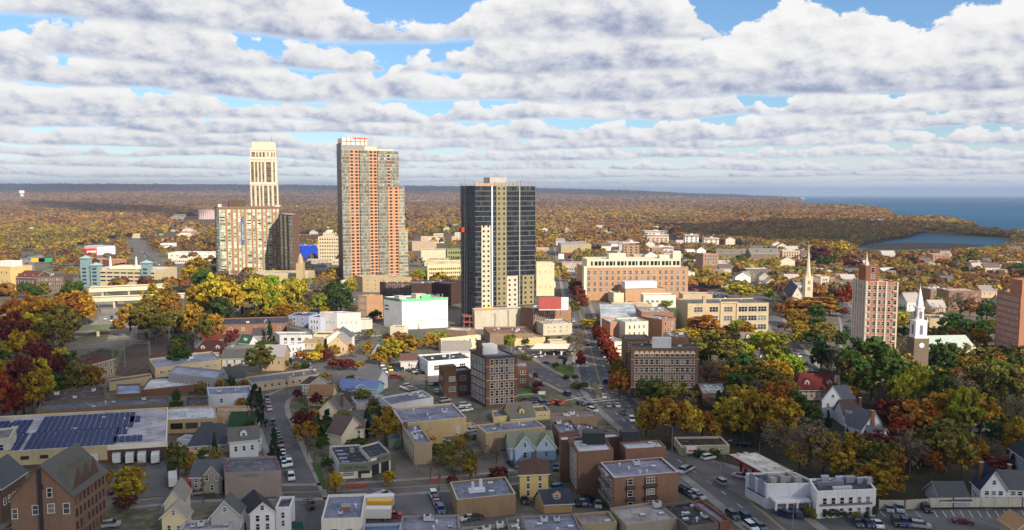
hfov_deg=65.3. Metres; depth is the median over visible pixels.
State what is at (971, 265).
house
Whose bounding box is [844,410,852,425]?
house
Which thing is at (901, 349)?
bare tree
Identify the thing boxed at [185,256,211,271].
tree
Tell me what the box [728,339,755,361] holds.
tree
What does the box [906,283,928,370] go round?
church steeple
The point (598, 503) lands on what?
parked car
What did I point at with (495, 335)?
building
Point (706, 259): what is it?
apartment block
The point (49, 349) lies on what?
tree
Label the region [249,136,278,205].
cream tower
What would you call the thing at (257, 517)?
window
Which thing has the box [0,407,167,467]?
warehouse
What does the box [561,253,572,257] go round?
shop building
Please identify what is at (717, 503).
pavement
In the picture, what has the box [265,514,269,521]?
window
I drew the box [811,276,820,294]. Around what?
apartment block
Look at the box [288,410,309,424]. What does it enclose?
tree
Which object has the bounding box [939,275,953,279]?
house
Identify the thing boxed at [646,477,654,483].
window
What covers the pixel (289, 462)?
parked car
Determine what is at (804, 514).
parked car
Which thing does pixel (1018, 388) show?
tree
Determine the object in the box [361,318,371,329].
garage
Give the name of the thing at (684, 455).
line
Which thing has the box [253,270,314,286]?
parking structure
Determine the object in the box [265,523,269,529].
window
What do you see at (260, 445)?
house
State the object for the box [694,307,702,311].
window
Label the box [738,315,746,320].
window
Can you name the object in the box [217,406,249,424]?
building
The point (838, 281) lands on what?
house
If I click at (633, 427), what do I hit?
lane marking
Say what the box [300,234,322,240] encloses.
multiplex
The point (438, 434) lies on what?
annex
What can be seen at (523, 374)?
annex
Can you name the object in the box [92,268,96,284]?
stair windows
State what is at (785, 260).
house
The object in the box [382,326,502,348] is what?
road
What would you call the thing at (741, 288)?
tree
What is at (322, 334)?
house
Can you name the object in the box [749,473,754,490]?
arched window
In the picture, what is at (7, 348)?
tree
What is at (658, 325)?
house
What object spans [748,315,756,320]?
window
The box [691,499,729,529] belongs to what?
shop building
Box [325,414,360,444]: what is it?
house
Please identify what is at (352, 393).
bare tree
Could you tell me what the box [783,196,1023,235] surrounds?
sea
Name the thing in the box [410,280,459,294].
building
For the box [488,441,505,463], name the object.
bare tree
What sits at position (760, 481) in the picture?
arched window
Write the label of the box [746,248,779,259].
apartment range
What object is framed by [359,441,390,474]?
service bay
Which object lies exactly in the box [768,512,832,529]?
car park
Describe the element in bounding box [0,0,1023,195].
sky
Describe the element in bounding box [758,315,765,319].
window
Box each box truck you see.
[90,453,97,460]
[112,452,120,464]
[125,451,133,464]
[137,451,145,463]
[151,450,159,464]
[168,470,176,487]
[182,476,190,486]
[366,493,393,504]
[366,498,392,507]
[366,506,391,521]
[456,426,459,434]
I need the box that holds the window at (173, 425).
[170,423,182,428]
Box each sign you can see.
[38,258,51,261]
[538,391,545,395]
[548,400,566,402]
[566,362,576,367]
[686,446,696,456]
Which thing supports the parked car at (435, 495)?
on the car park at (410, 505)
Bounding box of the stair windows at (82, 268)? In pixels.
[82,268,86,283]
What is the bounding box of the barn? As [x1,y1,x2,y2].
[922,481,972,506]
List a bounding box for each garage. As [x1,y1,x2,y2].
[80,255,176,286]
[180,519,233,529]
[207,385,252,407]
[211,316,292,333]
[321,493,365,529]
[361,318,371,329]
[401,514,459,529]
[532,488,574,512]
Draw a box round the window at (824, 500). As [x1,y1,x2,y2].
[822,498,826,503]
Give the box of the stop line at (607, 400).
[591,396,626,401]
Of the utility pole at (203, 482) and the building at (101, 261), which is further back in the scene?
the building at (101, 261)
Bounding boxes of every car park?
[299,354,400,383]
[314,291,367,313]
[327,324,383,350]
[368,483,397,523]
[392,485,463,526]
[449,395,481,409]
[480,400,563,417]
[688,283,742,297]
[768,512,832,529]
[813,509,1023,529]
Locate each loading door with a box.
[115,451,125,461]
[127,450,138,460]
[139,449,150,459]
[152,448,162,458]
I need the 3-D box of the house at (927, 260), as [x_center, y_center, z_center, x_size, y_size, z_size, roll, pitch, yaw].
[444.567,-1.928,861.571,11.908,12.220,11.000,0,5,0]
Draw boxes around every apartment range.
[716,249,746,257]
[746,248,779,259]
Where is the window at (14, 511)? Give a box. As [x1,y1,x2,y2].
[11,509,18,518]
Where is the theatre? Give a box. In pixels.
[421,248,446,260]
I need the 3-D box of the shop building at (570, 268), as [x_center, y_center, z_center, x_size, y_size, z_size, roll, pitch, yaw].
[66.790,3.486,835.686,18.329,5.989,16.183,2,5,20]
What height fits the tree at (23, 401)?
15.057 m
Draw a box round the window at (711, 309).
[709,307,717,311]
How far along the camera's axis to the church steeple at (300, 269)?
679.01 m
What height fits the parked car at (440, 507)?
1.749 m
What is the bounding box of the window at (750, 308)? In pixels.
[748,306,756,311]
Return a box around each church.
[784,280,803,307]
[927,335,975,363]
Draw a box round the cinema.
[300,244,316,257]
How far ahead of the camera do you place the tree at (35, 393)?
284.45 m
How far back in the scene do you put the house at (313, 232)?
1534.94 m
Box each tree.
[0,290,41,321]
[0,299,20,329]
[0,311,32,355]
[0,340,17,355]
[0,349,11,368]
[0,357,13,383]
[0,369,21,415]
[2,378,32,414]
[4,352,36,414]
[7,328,40,352]
[15,312,46,341]
[15,371,49,413]
[20,296,58,340]
[22,339,45,357]
[23,357,56,407]
[31,314,73,345]
[34,344,56,365]
[35,350,67,380]
[41,303,81,345]
[46,371,66,390]
[48,347,69,358]
[53,280,88,299]
[54,292,85,318]
[54,350,80,365]
[56,360,90,388]
[64,290,95,322]
[71,356,93,387]
[78,364,105,386]
[86,299,97,324]
[106,465,149,506]
[112,303,136,335]
[112,492,138,509]
[127,298,164,337]
[137,311,172,340]
[139,282,174,311]
[157,293,183,311]
[165,304,184,333]
[165,441,188,475]
[166,345,191,360]
[167,442,176,462]
[169,333,193,345]
[179,265,199,280]
[180,302,205,338]
[184,284,212,312]
[184,451,197,471]
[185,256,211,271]
[190,268,215,285]
[194,313,216,339]
[195,272,236,304]
[199,313,226,333]
[206,446,223,458]
[207,296,235,317]
[216,279,246,316]
[227,268,252,313]
[239,276,271,316]
[243,344,276,372]
[256,284,282,316]
[267,284,292,307]
[273,303,291,316]
[281,277,300,289]
[286,278,308,303]
[287,302,304,313]
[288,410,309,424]
[291,421,319,444]
[297,286,320,311]
[305,280,324,308]
[307,293,328,313]
[314,276,332,302]
[324,277,350,309]
[326,470,344,492]
[327,286,353,310]
[342,387,363,399]
[367,415,401,440]
[380,338,401,362]
[381,406,394,419]
[387,332,422,353]
[432,442,450,457]
[442,454,460,469]
[444,440,463,455]
[460,458,477,478]
[461,449,477,463]
[486,466,507,479]
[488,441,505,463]
[568,330,585,351]
[591,325,608,338]
[597,333,614,346]
[601,342,617,362]
[608,359,624,379]
[608,369,628,398]
[613,355,620,363]
[616,367,629,393]
[634,378,666,400]
[634,403,656,434]
[637,397,666,436]
[652,379,695,403]
[653,397,690,439]
[668,399,703,436]
[675,394,702,407]
[685,314,720,329]
[687,329,705,339]
[691,329,723,367]
[697,408,716,436]
[698,352,703,364]
[698,360,717,381]
[705,420,721,435]
[706,334,750,365]
[709,358,729,372]
[711,396,746,425]
[716,400,742,436]
[717,363,747,390]
[717,387,731,401]
[718,330,740,340]
[723,370,755,389]
[724,281,756,297]
[726,395,758,439]
[727,383,756,400]
[728,319,745,334]
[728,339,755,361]
[729,352,754,368]
[731,352,756,363]
[731,363,774,380]
[737,322,756,333]
[739,389,774,440]
[743,377,765,393]
[746,366,785,386]
[748,330,776,345]
[750,354,772,367]
[752,338,781,349]
[755,397,800,444]
[756,400,791,427]
[759,380,792,400]
[760,419,793,453]
[762,375,799,392]
[763,343,792,359]
[763,359,794,380]
[766,344,787,361]
[771,291,789,304]
[774,333,790,347]
[774,379,801,402]
[777,354,808,373]
[778,398,804,431]
[781,418,840,473]
[783,296,842,313]
[783,319,798,332]
[784,300,805,310]
[784,308,802,319]
[785,391,817,419]
[786,442,812,470]
[790,312,811,324]
[791,322,810,334]
[802,328,827,346]
[805,406,823,422]
[805,427,842,473]
[806,304,826,317]
[807,245,831,260]
[807,316,826,326]
[809,322,837,344]
[809,341,831,369]
[822,295,839,314]
[823,353,835,371]
[826,448,860,474]
[828,330,847,347]
[828,382,841,389]
[829,346,841,374]
[833,288,851,306]
[833,336,916,399]
[838,349,877,398]
[839,432,877,462]
[844,458,869,474]
[847,459,909,496]
[848,386,860,398]
[860,428,905,465]
[864,439,901,467]
[870,399,891,421]
[875,397,925,426]
[876,346,909,391]
[881,443,907,472]
[882,416,915,435]
[883,375,898,399]
[887,398,942,427]
[889,427,939,451]
[891,366,928,399]
[893,353,922,374]
[893,428,931,476]
[896,326,909,339]
[896,329,909,341]
[896,332,907,348]
[896,341,906,355]
[897,392,926,406]
[901,359,926,374]
[901,428,936,465]
[911,362,933,393]
[915,270,936,275]
[915,416,980,473]
[916,445,946,476]
[925,367,958,426]
[927,327,937,334]
[927,388,963,421]
[928,338,960,366]
[930,326,947,334]
[933,368,956,385]
[936,312,972,335]
[939,359,959,373]
[942,367,974,390]
[942,385,987,426]
[944,291,978,313]
[945,342,975,361]
[946,371,983,392]
[947,324,966,334]
[949,443,983,473]
[956,355,982,369]
[959,298,980,316]
[961,361,1000,398]
[963,249,984,261]
[968,328,992,345]
[968,434,982,446]
[969,316,990,336]
[970,391,1006,436]
[973,342,1010,358]
[975,363,1023,403]
[976,298,995,318]
[976,439,989,457]
[978,454,1014,469]
[980,352,1003,365]
[982,416,1004,443]
[983,319,995,335]
[991,352,1015,366]
[992,412,1016,434]
[995,361,1017,368]
[996,367,1023,407]
[999,402,1012,415]
[1000,416,1023,445]
[1001,354,1023,366]
[1004,396,1023,422]
[1004,435,1022,453]
[1005,345,1023,360]
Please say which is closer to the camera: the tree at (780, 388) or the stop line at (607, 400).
the tree at (780, 388)
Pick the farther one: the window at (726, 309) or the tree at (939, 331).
the window at (726, 309)
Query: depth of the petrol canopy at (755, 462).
223.09 m
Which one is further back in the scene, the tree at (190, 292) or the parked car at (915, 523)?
the tree at (190, 292)
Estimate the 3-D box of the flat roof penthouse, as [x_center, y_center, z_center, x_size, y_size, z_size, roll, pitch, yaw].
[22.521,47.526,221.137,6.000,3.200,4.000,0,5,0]
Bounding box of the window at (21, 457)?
[20,456,28,459]
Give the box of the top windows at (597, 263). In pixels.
[591,261,679,265]
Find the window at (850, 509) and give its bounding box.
[848,507,852,515]
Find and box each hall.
[168,406,217,433]
[409,241,434,250]
[745,472,809,507]
[809,475,875,518]
[924,314,947,334]
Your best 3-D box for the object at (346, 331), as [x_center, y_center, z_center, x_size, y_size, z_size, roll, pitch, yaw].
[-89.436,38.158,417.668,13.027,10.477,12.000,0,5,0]
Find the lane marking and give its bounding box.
[567,286,757,520]
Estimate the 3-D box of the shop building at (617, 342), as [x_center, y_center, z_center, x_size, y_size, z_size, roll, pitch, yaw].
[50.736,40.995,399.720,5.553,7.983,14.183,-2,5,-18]
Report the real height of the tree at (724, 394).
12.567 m
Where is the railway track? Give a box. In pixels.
[126,306,263,372]
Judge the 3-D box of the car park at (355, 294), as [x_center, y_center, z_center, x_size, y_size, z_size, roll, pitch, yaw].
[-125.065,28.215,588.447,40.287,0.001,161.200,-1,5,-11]
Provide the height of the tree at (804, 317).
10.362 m
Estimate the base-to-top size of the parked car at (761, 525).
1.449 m
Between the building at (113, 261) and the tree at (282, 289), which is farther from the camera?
the building at (113, 261)
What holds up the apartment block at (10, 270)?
on the ground at (144, 518)
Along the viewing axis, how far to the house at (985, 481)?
205.65 m
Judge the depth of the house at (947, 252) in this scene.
963.02 m
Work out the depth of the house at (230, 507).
184.35 m
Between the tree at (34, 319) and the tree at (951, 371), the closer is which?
the tree at (951, 371)
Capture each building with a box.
[0,454,27,523]
[7,442,108,529]
[82,245,115,255]
[92,258,105,265]
[103,258,126,266]
[108,373,151,390]
[160,243,176,247]
[168,214,185,217]
[168,251,215,258]
[170,216,183,219]
[171,258,193,263]
[185,396,208,406]
[198,209,214,218]
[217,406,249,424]
[224,345,258,348]
[275,332,311,343]
[287,343,304,358]
[307,259,327,263]
[315,263,329,267]
[323,232,334,235]
[331,259,338,264]
[351,395,382,409]
[358,294,382,318]
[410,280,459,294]
[421,236,438,240]
[424,261,433,265]
[427,258,449,260]
[427,260,460,279]
[432,280,459,305]
[433,233,443,236]
[438,334,480,351]
[446,248,460,259]
[450,476,515,519]
[452,236,460,239]
[461,521,533,529]
[466,422,475,428]
[476,419,545,449]
[484,326,533,343]
[506,518,524,529]
[509,334,544,345]
[521,514,581,529]
[536,247,548,250]
[536,262,553,295]
[536,319,571,335]
[551,411,596,429]
[552,420,578,453]
[555,305,570,321]
[560,261,581,268]
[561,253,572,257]
[565,265,576,271]
[574,423,610,433]
[574,511,616,529]
[577,251,687,299]
[608,291,624,301]
[609,336,621,355]
[610,500,676,529]
[611,302,651,306]
[618,280,664,301]
[622,240,639,255]
[630,337,698,397]
[632,254,643,256]
[641,293,675,307]
[642,230,666,233]
[645,233,667,243]
[648,245,672,251]
[650,247,663,252]
[662,501,718,529]
[679,292,711,298]
[683,233,698,241]
[684,249,706,252]
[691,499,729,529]
[702,236,719,244]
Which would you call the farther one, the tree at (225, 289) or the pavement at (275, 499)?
the tree at (225, 289)
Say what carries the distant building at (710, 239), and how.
on the ground at (144, 518)
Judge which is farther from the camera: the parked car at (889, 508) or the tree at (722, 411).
the tree at (722, 411)
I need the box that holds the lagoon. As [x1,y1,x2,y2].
[858,233,1010,250]
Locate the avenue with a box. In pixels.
[125,238,165,266]
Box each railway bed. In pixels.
[63,349,119,388]
[115,300,296,377]
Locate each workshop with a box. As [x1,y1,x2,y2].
[36,395,168,413]
[43,386,104,404]
[116,383,140,397]
[141,377,198,396]
[149,351,220,377]
[245,368,318,390]
[288,312,317,327]
[418,352,469,375]
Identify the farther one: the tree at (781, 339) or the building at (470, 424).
the tree at (781, 339)
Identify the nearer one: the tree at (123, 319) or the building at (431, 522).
the building at (431, 522)
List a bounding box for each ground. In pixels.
[0,214,1023,529]
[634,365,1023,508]
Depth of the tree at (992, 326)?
441.37 m
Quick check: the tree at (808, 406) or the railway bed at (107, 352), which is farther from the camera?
the railway bed at (107, 352)
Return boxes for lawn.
[205,493,214,498]
[312,462,328,488]
[518,386,544,400]
[553,365,579,378]
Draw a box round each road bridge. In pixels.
[76,323,116,335]
[89,283,163,295]
[91,293,184,307]
[148,318,223,332]
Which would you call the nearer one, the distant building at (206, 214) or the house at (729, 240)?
the house at (729, 240)
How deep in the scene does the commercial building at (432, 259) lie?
921.73 m
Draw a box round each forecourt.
[520,348,572,371]
[682,456,756,496]
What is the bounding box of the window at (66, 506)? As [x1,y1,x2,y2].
[63,503,69,513]
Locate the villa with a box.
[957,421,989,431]
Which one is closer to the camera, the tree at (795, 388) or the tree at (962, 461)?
the tree at (962, 461)
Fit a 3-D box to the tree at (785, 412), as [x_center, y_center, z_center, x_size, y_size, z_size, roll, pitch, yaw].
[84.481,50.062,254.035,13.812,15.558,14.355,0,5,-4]
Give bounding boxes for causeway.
[928,234,1010,238]
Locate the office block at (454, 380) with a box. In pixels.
[439,364,470,397]
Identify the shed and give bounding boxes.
[177,434,192,446]
[287,324,312,336]
[363,523,400,529]
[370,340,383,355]
[388,434,400,447]
[444,327,475,335]
[998,509,1023,529]
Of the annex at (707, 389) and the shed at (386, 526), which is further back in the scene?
the annex at (707, 389)
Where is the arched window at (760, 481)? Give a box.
[758,478,763,495]
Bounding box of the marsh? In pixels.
[866,242,983,248]
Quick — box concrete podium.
[461,307,520,328]
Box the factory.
[320,311,360,331]
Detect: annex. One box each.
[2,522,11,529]
[309,314,323,332]
[390,325,407,335]
[425,430,442,443]
[517,362,528,387]
[697,381,729,408]
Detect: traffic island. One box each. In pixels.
[570,380,591,391]
[593,381,602,402]
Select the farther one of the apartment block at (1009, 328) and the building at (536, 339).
the building at (536, 339)
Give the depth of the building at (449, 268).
733.46 m
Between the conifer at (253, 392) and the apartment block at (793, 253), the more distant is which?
the apartment block at (793, 253)
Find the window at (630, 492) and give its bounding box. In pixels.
[627,490,632,496]
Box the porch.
[769,496,810,509]
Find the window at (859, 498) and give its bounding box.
[857,496,861,502]
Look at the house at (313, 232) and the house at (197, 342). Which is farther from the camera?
the house at (313, 232)
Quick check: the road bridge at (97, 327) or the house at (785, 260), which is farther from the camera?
the house at (785, 260)
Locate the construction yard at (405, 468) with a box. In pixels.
[394,446,550,484]
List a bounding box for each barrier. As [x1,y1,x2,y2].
[346,483,366,486]
[429,478,440,481]
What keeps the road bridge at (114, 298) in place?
on the ground at (144, 518)
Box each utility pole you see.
[198,473,206,503]
[303,430,310,454]
[303,496,311,511]
[323,469,331,495]
[426,459,434,478]
[434,466,442,490]
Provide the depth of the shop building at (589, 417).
271.60 m
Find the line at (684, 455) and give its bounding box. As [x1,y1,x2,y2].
[564,259,783,528]
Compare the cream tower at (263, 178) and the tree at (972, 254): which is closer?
the tree at (972, 254)
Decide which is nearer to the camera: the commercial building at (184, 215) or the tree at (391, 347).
the tree at (391, 347)
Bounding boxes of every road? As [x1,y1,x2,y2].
[131,473,519,505]
[259,385,324,529]
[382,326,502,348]
[486,341,624,406]
[555,247,790,529]
[744,295,774,298]
[768,315,837,354]
[768,319,817,368]
[837,299,851,346]
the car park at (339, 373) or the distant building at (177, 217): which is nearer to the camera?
the car park at (339, 373)
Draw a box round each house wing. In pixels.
[275,496,294,529]
[354,419,366,439]
[995,463,1023,496]
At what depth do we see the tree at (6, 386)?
276.37 m
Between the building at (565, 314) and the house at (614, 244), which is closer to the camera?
the building at (565, 314)
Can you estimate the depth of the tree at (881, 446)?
223.03 m
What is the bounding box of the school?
[676,296,768,331]
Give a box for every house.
[0,427,16,450]
[15,270,49,294]
[78,353,115,381]
[159,498,193,529]
[162,477,192,510]
[187,423,229,453]
[189,455,228,492]
[193,330,222,348]
[193,340,227,355]
[208,491,245,529]
[221,349,251,366]
[221,364,247,383]
[227,425,259,457]
[228,409,259,426]
[238,334,257,344]
[241,489,277,529]
[251,327,267,340]
[258,438,261,451]
[262,344,290,370]
[300,376,328,393]
[301,337,326,348]
[306,381,337,405]
[309,230,317,233]
[313,332,333,338]
[318,392,352,419]
[322,377,332,383]
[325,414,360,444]
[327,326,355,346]
[328,331,352,355]
[337,381,363,395]
[340,379,384,394]
[354,366,388,388]
[399,353,419,370]
[427,238,443,242]
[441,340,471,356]
[469,340,518,406]
[492,409,509,422]
[501,401,535,421]
[504,430,557,460]
[518,450,549,500]
[521,305,554,331]
[533,405,549,419]
[555,238,564,244]
[601,243,610,250]
[602,318,618,338]
[607,241,617,248]
[615,317,647,339]
[618,241,629,249]
[636,307,673,317]
[640,314,675,339]
[643,251,656,256]
[645,240,654,245]
[695,246,705,252]
[708,269,723,272]
[717,264,731,272]
[718,260,730,263]
[724,237,734,244]
[732,271,750,282]
[739,332,755,343]
[751,348,770,360]
[755,271,768,283]
[761,277,775,288]
[779,256,794,265]
[783,246,797,249]
[783,274,798,279]
[792,370,839,399]
[800,254,811,259]
[821,384,855,417]
[832,280,852,292]
[832,397,861,425]
[837,274,854,279]
[842,268,857,271]
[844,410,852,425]
[845,406,882,433]
[860,424,890,438]
[878,251,895,256]
[879,267,899,274]
[898,293,917,311]
[918,258,931,262]
[923,300,946,312]
[938,251,951,255]
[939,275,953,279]
[967,263,983,271]
[969,461,1008,497]
[975,285,998,297]
[981,263,1000,271]
[990,294,996,304]
[1007,246,1021,249]
[1007,438,1023,469]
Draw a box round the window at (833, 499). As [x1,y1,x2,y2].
[831,497,835,503]
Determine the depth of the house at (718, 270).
738.07 m
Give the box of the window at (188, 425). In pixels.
[185,422,197,428]
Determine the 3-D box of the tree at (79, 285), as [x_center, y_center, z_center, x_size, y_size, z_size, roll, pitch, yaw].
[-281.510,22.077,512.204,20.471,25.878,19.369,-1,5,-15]
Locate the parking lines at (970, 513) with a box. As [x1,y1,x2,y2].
[933,510,1023,516]
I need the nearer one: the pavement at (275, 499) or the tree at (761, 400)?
the pavement at (275, 499)
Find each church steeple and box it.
[296,253,304,279]
[802,248,812,296]
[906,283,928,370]
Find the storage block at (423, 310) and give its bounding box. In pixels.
[383,293,447,328]
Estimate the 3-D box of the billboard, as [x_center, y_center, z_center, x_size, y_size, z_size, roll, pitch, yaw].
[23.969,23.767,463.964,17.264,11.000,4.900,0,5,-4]
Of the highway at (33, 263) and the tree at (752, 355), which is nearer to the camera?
the tree at (752, 355)
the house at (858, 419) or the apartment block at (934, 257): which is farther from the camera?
the apartment block at (934, 257)
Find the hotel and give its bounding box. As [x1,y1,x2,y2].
[318,236,338,262]
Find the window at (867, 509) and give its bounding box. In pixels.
[865,506,869,514]
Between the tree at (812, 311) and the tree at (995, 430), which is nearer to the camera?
the tree at (995, 430)
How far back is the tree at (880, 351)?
304.71 m
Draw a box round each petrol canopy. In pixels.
[533,343,569,354]
[729,452,792,473]
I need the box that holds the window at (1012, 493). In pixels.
[1010,491,1015,495]
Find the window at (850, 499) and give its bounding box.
[848,497,852,502]
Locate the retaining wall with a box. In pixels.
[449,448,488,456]
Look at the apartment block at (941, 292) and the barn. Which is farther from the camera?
the apartment block at (941, 292)
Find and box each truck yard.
[25,468,35,471]
[100,459,177,499]
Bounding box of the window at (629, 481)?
[627,479,633,484]
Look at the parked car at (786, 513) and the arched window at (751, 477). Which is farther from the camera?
the arched window at (751, 477)
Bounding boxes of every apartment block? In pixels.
[0,260,31,294]
[35,273,72,295]
[354,275,411,291]
[380,281,410,296]
[568,437,613,495]
[598,457,678,509]
[696,252,718,269]
[741,267,770,279]
[779,249,799,264]
[795,249,807,256]
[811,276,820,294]
[813,274,828,293]
[824,275,834,282]
[921,286,939,301]
[927,253,949,265]
[936,288,980,309]
[994,278,1023,352]
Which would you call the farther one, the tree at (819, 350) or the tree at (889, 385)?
the tree at (819, 350)
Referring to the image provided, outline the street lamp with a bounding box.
[792,502,803,528]
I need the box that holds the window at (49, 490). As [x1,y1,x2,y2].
[46,488,51,497]
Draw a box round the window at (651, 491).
[646,488,654,494]
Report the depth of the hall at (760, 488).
205.21 m
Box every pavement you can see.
[129,479,548,508]
[253,387,293,529]
[282,468,517,485]
[285,395,328,502]
[482,341,599,406]
[512,345,629,403]
[517,393,537,395]
[554,247,749,529]
[570,258,827,529]
[782,319,819,368]
[835,312,842,350]
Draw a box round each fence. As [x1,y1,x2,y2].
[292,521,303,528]
[878,498,929,509]
[929,497,1023,507]
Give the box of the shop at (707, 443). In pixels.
[674,436,729,454]
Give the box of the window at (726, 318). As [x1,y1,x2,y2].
[724,315,732,320]
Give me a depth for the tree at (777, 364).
318.86 m
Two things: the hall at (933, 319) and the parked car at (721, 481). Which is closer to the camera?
the parked car at (721, 481)
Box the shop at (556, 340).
[547,339,565,342]
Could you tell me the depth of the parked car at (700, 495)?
209.90 m
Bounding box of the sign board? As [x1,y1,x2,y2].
[558,254,563,258]
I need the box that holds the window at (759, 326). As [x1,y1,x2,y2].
[757,324,765,328]
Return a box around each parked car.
[101,518,120,528]
[190,488,206,495]
[270,417,275,424]
[277,436,283,442]
[282,460,287,467]
[285,457,292,465]
[287,470,294,480]
[308,497,315,508]
[377,489,391,492]
[387,510,402,519]
[388,374,396,378]
[399,383,410,388]
[406,386,416,390]
[429,488,436,498]
[432,493,440,500]
[432,498,439,506]
[436,502,445,513]
[438,397,450,401]
[458,402,470,406]
[459,513,475,521]
[462,407,472,411]
[466,427,475,432]
[467,513,484,521]
[506,460,515,466]
[512,462,518,468]
[521,496,529,503]
[530,396,541,400]
[537,399,545,404]
[548,482,563,488]
[552,463,558,469]
[553,399,563,405]
[558,355,568,358]
[562,390,571,395]
[573,498,582,506]
[576,400,585,405]
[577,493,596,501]
[580,498,586,505]
[584,498,591,505]
[586,406,597,411]
[587,402,596,406]
[595,500,601,508]
[621,409,626,414]
[628,415,634,421]
[677,464,688,471]
[678,468,689,474]
[680,487,687,495]
[683,463,693,469]
[683,490,695,497]
[689,488,700,494]
[694,492,706,499]
[700,453,715,460]
[713,477,727,485]
[725,508,740,519]
[731,472,745,478]
[736,440,751,446]
[738,510,753,520]
[742,519,759,529]
[755,521,768,529]
[773,508,794,518]
[791,508,803,518]
[799,508,809,516]
[851,518,864,526]
[861,518,874,527]
[871,519,884,527]
[885,504,894,512]
[890,514,902,526]
[895,503,904,512]
[899,514,910,526]
[907,515,925,521]
[910,518,931,529]
[920,501,932,512]
[951,516,973,524]
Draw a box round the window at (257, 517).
[255,515,259,521]
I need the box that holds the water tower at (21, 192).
[19,190,24,196]
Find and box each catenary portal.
[62,343,113,357]
[93,339,150,354]
[130,327,169,345]
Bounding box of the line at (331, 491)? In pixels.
[138,476,517,499]
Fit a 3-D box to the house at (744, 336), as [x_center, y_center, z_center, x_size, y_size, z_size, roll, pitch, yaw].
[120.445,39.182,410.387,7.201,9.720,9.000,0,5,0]
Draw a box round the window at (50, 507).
[47,503,54,513]
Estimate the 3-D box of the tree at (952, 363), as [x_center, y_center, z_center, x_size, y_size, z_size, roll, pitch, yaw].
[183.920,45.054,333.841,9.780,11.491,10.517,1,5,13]
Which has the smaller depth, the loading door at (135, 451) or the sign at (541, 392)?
the loading door at (135, 451)
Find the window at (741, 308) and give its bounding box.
[738,306,746,311]
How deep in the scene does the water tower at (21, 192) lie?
6414.06 m
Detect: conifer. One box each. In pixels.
[247,383,264,407]
[255,387,267,427]
[267,426,281,459]
[312,413,322,435]
[320,409,332,432]
[364,407,375,436]
[710,390,720,421]
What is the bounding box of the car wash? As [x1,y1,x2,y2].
[329,444,371,478]
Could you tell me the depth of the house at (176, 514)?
183.92 m
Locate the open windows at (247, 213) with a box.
[220,213,279,272]
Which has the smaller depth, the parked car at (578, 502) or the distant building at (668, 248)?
the parked car at (578, 502)
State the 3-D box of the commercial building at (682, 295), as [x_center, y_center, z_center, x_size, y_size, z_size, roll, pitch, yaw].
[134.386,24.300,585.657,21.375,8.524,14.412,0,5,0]
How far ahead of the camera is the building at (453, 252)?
969.15 m
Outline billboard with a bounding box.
[538,297,568,315]
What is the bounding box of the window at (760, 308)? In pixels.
[758,306,766,311]
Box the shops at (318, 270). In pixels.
[305,268,326,275]
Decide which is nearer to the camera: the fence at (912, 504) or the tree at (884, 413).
the fence at (912, 504)
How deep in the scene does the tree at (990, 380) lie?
299.58 m
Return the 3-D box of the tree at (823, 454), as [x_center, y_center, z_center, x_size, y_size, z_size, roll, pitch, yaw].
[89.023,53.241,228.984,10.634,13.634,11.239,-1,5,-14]
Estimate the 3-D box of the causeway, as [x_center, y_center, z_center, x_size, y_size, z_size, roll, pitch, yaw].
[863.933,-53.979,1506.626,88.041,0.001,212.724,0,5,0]
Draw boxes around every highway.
[3,297,109,358]
[22,254,89,291]
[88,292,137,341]
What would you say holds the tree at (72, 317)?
on the ground at (144, 518)
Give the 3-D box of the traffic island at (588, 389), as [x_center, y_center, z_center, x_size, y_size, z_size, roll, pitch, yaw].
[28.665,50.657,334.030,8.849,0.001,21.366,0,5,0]
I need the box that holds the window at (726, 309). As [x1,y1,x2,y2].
[724,306,732,311]
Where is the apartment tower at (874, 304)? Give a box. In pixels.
[850,254,898,385]
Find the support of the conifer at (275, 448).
on the ground at (144, 518)
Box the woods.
[0,183,1023,518]
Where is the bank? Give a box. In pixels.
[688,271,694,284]
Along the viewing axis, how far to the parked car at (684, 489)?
213.60 m
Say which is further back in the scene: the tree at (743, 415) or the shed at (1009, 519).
the tree at (743, 415)
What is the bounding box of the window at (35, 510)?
[32,505,38,514]
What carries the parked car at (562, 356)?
on the forecourt at (552, 358)
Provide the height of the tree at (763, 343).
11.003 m
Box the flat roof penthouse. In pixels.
[582,429,604,444]
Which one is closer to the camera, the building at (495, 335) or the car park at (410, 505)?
the car park at (410, 505)
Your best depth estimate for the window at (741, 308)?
460.71 m
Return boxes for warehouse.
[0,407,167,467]
[168,365,221,392]
[223,456,281,497]
[380,390,432,407]
[392,403,465,440]
[402,420,431,464]
[558,241,590,254]
[599,304,638,326]
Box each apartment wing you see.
[278,212,299,269]
[559,432,619,481]
[619,428,665,459]
[621,334,649,385]
[663,332,688,343]

